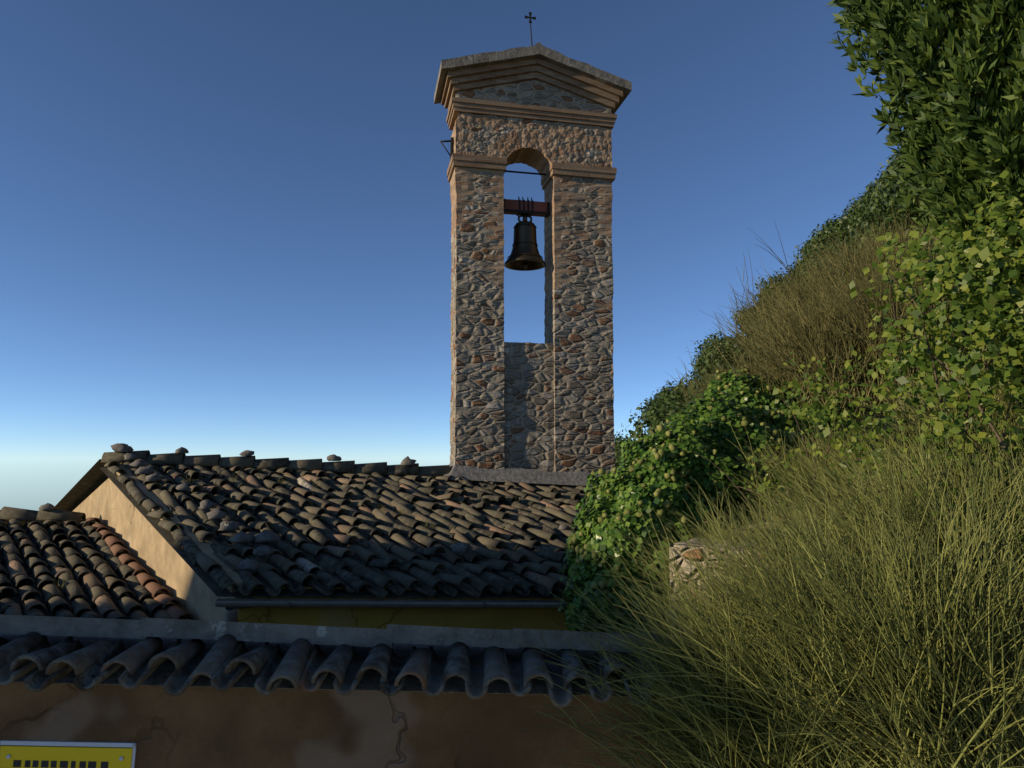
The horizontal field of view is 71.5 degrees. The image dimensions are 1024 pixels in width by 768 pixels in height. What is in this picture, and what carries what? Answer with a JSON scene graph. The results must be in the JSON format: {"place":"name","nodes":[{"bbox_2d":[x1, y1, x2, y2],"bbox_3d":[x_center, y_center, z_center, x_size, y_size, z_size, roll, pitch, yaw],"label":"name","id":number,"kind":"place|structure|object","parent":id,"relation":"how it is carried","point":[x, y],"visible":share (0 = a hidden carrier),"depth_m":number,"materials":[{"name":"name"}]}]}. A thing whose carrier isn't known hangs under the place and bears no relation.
{"place":"outdoors","nodes":[
{"label":"outdoors","id":0,"kind":"place"},
{"bbox_2d":[73,478,237,620],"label":"gable wall","id":1,"kind":"structure","parent":0,"point":[115,510],"depth_m":7.10,"materials":[{"name":"beige paint"}]},
{"bbox_2d":[238,586,607,643],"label":"chapel wall","id":2,"kind":"structure","parent":0,"point":[481,618],"depth_m":5.58,"materials":[{"name":"paint"}]},
{"bbox_2d":[54,459,568,598],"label":"roof","id":3,"kind":"structure","parent":2,"relation":"on","point":[93,478],"depth_m":6.03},
{"bbox_2d":[114,462,253,608],"bbox_3d":[-3.314,1.296,6.855,0.200,1.072,4.021,5,-8,-41],"label":"chapel roof verge strip","id":4,"kind":"object","parent":3,"relation":"on","point":[205,548],"visible":0.15,"depth_m":6.10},
{"bbox_2d":[101,450,620,475],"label":"roof ridge tiles","id":5,"kind":"object","parent":3,"relation":"on","point":[349,467],"visible":0.45,"depth_m":8.67,"materials":[{"name":"brown ceramic"}]},
{"bbox_2d":[215,599,566,621],"bbox_3d":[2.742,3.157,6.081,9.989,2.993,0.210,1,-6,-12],"label":"rain gutter","id":6,"kind":"object","parent":3,"relation":"attached to","point":[230,605],"visible":0.4,"depth_m":5.35,"materials":[{"name":"metal"}]},
{"bbox_2d":[104,461,732,598],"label":"roof tiles","id":7,"kind":"object","parent":3,"relation":"on","point":[507,540],"visible":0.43,"depth_m":6.78,"materials":[{"name":"brown ceramic"}]},
{"bbox_2d":[111,443,592,569],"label":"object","id":8,"kind":"object","parent":7,"relation":"on","point":[239,537],"visible":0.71,"depth_m":6.38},
{"bbox_2d":[450,80,614,486],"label":"bell tower","id":9,"kind":"structure","parent":3,"relation":"on","point":[547,405],"depth_m":9.58,"materials":[{"name":"grey stone"}]},
{"bbox_2d":[444,460,600,485],"bbox_3d":[0.312,1.187,9.396,2.450,0.371,0.505,1,-6,-12],"label":"bell gable mortar flashing","id":10,"kind":"object","parent":9,"relation":"attached to","point":[519,475],"visible":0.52,"depth_m":9.21,"materials":[{"name":"grey concrete"}]},
{"bbox_2d":[504,199,550,216],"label":"bell beam","id":11,"kind":"structure","parent":9,"relation":"attached to","point":[514,205],"depth_m":9.91,"materials":[{"name":"brown wood"}]},
{"bbox_2d":[504,196,549,217],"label":"bell iron straps","id":12,"kind":"object","parent":11,"relation":"attached to","point":[532,212],"visible":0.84,"depth_m":9.88,"materials":[{"name":"black metal"}]},
{"bbox_2d":[504,213,545,270],"bbox_3d":[0.182,-1.979,9.905,0.585,0.806,0.585,1,-6,-12],"label":"bronze bell","id":13,"kind":"object","parent":12,"relation":"hanging from","point":[525,255],"visible":1,"depth_m":9.78,"materials":[{"name":"brown metal"}]},
{"bbox_2d":[441,58,622,189],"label":"cornice","id":14,"kind":"structure","parent":9,"relation":"attached to","point":[554,75],"depth_m":9.82,"materials":[{"name":"beige stone"}]},
{"bbox_2d":[434,43,631,113],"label":"tower roof","id":15,"kind":"structure","parent":9,"relation":"on","point":[540,51],"depth_m":9.74,"materials":[{"name":"grey stone"}]},
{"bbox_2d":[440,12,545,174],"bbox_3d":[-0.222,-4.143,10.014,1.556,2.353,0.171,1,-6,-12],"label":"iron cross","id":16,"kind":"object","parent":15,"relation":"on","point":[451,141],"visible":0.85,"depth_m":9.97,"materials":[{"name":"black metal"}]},
{"bbox_2d":[0,0,946,510],"label":"sky","id":17,"kind":"structure","parent":0,"point":[225,225],"materials":[{"name":"blue"}]},
{"bbox_2d":[742,159,1023,576],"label":"vine leaves","id":18,"kind":"object","parent":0,"point":[989,257],"visible":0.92,"depth_m":2.99,"materials":[{"name":"green plant"}]},
{"bbox_2d":[855,222,1023,648],"bbox_3d":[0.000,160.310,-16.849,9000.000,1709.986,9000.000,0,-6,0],"label":"ground","id":19,"kind":"structure","parent":0,"point":[876,440],"depth_m":15.01,"materials":[{"name":"soil"}]},
{"bbox_2d":[0,519,151,618],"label":"side roof deck","id":20,"kind":"structure","parent":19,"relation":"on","point":[58,539],"depth_m":7.29,"materials":[{"name":"tile"}]},
{"bbox_2d":[0,519,172,619],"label":"side roof tiles","id":21,"kind":"object","parent":20,"relation":"on","point":[96,560],"visible":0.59,"depth_m":6.75,"materials":[{"name":"brown ceramic"}]},
{"bbox_2d":[0,506,85,522],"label":"roof ridge tiles","id":22,"kind":"object","parent":21,"relation":"on","point":[10,513],"visible":0.96,"depth_m":8.60,"materials":[{"name":"ceramic"}]},
{"bbox_2d":[38,503,53,509],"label":"roof rocks","id":23,"kind":"object","parent":21,"relation":"on","point":[48,506],"visible":0.46,"depth_m":8.65,"materials":[{"name":"grey stone"}]},
{"bbox_2d":[85,517,193,619],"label":"roof edge tiles","id":24,"kind":"object","parent":20,"relation":"on","point":[149,582],"visible":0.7,"depth_m":6.82,"materials":[{"name":"ceramic"}]},
{"bbox_2d":[1,473,561,590],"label":"roof stones","id":25,"kind":"object","parent":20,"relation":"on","point":[281,482],"visible":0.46,"depth_m":7.35,"materials":[{"name":"grey stone"}]},
{"bbox_2d":[0,683,1023,767],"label":"wall","id":26,"kind":"structure","parent":19,"relation":"on","point":[200,727],"depth_m":3.11,"materials":[{"name":"paint"}]},
{"bbox_2d":[0,745,132,767],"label":"sign","id":27,"kind":"object","parent":26,"relation":"attached to","point":[111,756],"visible":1,"depth_m":3.03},
{"bbox_2d":[13,760,107,767],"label":"sign lettering","id":28,"kind":"object","parent":27,"relation":"attached to","point":[63,764],"visible":1,"depth_m":3.02},
{"bbox_2d":[0,740,136,767],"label":"sign frame","id":29,"kind":"object","parent":26,"relation":"attached to","point":[68,743],"visible":1,"depth_m":3.04,"materials":[{"name":"metal"}]},
{"bbox_2d":[0,633,696,697],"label":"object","id":30,"kind":"object","parent":26,"relation":"on","point":[163,672],"visible":0.18,"depth_m":3.25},
{"bbox_2d":[0,631,700,707],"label":"roof tiles","id":31,"kind":"object","parent":30,"relation":"on","point":[226,662],"visible":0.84,"depth_m":3.10,"materials":[{"name":"brown ceramic"}]},
{"bbox_2d":[0,614,1020,706],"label":"wall cap slabs","id":32,"kind":"structure","parent":26,"relation":"on","point":[389,636],"depth_m":3.34,"materials":[{"name":"stone"}]},
{"bbox_2d":[563,479,868,632],"bbox_3d":[1.452,1.088,4.040,2.209,1.121,1.883,-5,-8,41],"label":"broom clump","id":33,"kind":"object","parent":19,"relation":"on","point":[710,525],"visible":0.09,"depth_m":4.13,"materials":[{"name":"green plant"}]},
{"bbox_2d":[516,599,916,767],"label":"broom clump","id":34,"kind":"object","parent":19,"relation":"on","point":[678,759],"visible":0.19,"depth_m":2.91,"materials":[{"name":"green plant"}]},
{"bbox_2d":[664,345,813,422],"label":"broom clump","id":35,"kind":"object","parent":19,"relation":"on","point":[752,373],"visible":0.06,"depth_m":7.29,"materials":[{"name":"green plant"}]},
{"bbox_2d":[669,505,816,633],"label":"dry stone wall","id":36,"kind":"structure","parent":19,"relation":"on","point":[679,558],"depth_m":3.81,"materials":[{"name":"grey stone"}]},
{"bbox_2d":[558,368,857,633],"bbox_3d":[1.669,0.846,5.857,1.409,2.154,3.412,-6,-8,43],"label":"ivy leaves","id":37,"kind":"object","parent":36,"relation":"attached to","point":[613,503],"visible":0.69,"depth_m":5.18,"materials":[{"name":"green plant"}]},
{"bbox_2d":[686,238,1023,554],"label":"vine canes","id":38,"kind":"object","parent":36,"relation":"on","point":[967,408],"visible":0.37,"depth_m":3.15,"materials":[{"name":"plant"}]},
{"bbox_2d":[501,488,1023,767],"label":"broom clump","id":39,"kind":"object","parent":19,"relation":"on","point":[782,757],"visible":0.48,"depth_m":2.77,"materials":[{"name":"green plant"}]},
{"bbox_2d":[714,248,844,372],"bbox_3d":[3.417,-0.737,8.101,2.287,1.551,2.085,-1,-6,8],"label":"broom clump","id":40,"kind":"object","parent":19,"relation":"on","point":[753,313],"visible":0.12,"depth_m":8.02,"materials":[{"name":"green plant"}]},
{"bbox_2d":[714,422,891,528],"bbox_3d":[2.251,0.759,5.284,1.720,1.019,1.860,2,-6,-19],"label":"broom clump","id":41,"kind":"object","parent":19,"relation":"on","point":[753,473],"visible":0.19,"depth_m":5.27,"materials":[{"name":"green plant"}]},
{"bbox_2d":[583,439,1023,767],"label":"broom clump","id":42,"kind":"object","parent":19,"relation":"on","point":[953,686],"visible":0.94,"depth_m":2.40,"materials":[{"name":"green plant"}]},
{"bbox_2d":[614,120,996,467],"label":"scrub oak leaves","id":43,"kind":"object","parent":19,"relation":"on","point":[879,196],"visible":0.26,"depth_m":30.66,"materials":[{"name":"green plant"}]},
{"bbox_2d":[685,258,933,422],"bbox_3d":[3.125,-0.378,6.721,2.832,1.594,2.415,4,-7,-34],"label":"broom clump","id":44,"kind":"object","parent":19,"relation":"on","point":[803,354],"visible":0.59,"depth_m":6.40,"materials":[{"name":"green plant"}]},
{"bbox_2d":[691,188,969,408],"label":"scrub oaks","id":45,"kind":"object","parent":19,"relation":"on","point":[835,268],"depth_m":27.45,"materials":[{"name":"green plant"}]},
{"bbox_2d":[641,458,1021,670],"bbox_3d":[1.804,0.997,3.592,2.302,1.249,1.930,0,-6,0],"label":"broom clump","id":46,"kind":"object","parent":19,"relation":"on","point":[781,530],"visible":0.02,"depth_m":3.59,"materials":[{"name":"green plant"}]},
{"bbox_2d":[744,203,945,330],"bbox_3d":[3.630,-1.006,7.184,2.465,1.414,2.506,-2,-6,15],"label":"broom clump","id":47,"kind":"object","parent":19,"relation":"on","point":[867,252],"visible":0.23,"depth_m":6.98,"materials":[{"name":"green plant"}]},
{"bbox_2d":[750,225,994,395],"bbox_3d":[3.515,-0.627,6.118,2.476,1.518,2.478,3,-7,-26],"label":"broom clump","id":48,"kind":"object","parent":19,"relation":"on","point":[900,309],"visible":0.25,"depth_m":5.97,"materials":[{"name":"green plant"}]},
{"bbox_2d":[730,402,1023,656],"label":"broom clump","id":49,"kind":"object","parent":19,"relation":"on","point":[924,468],"visible":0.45,"depth_m":3.01,"materials":[{"name":"green plant"}]},
{"bbox_2d":[735,409,1021,532],"bbox_3d":[2.562,0.644,4.606,1.997,1.072,1.760,-4,-7,37],"label":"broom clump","id":50,"kind":"object","parent":19,"relation":"on","point":[816,474],"visible":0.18,"depth_m":4.56,"materials":[{"name":"green plant"}]},
{"bbox_2d":[825,0,1023,408],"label":"tree","id":51,"kind":"object","parent":19,"relation":"on","point":[974,103],"visible":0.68,"depth_m":3.28,"materials":[{"name":"green plant"}]},
{"bbox_2d":[833,345,1023,500],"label":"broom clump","id":52,"kind":"object","parent":19,"relation":"on","point":[910,417],"visible":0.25,"depth_m":4.04,"materials":[{"name":"green plant"}]}
]}

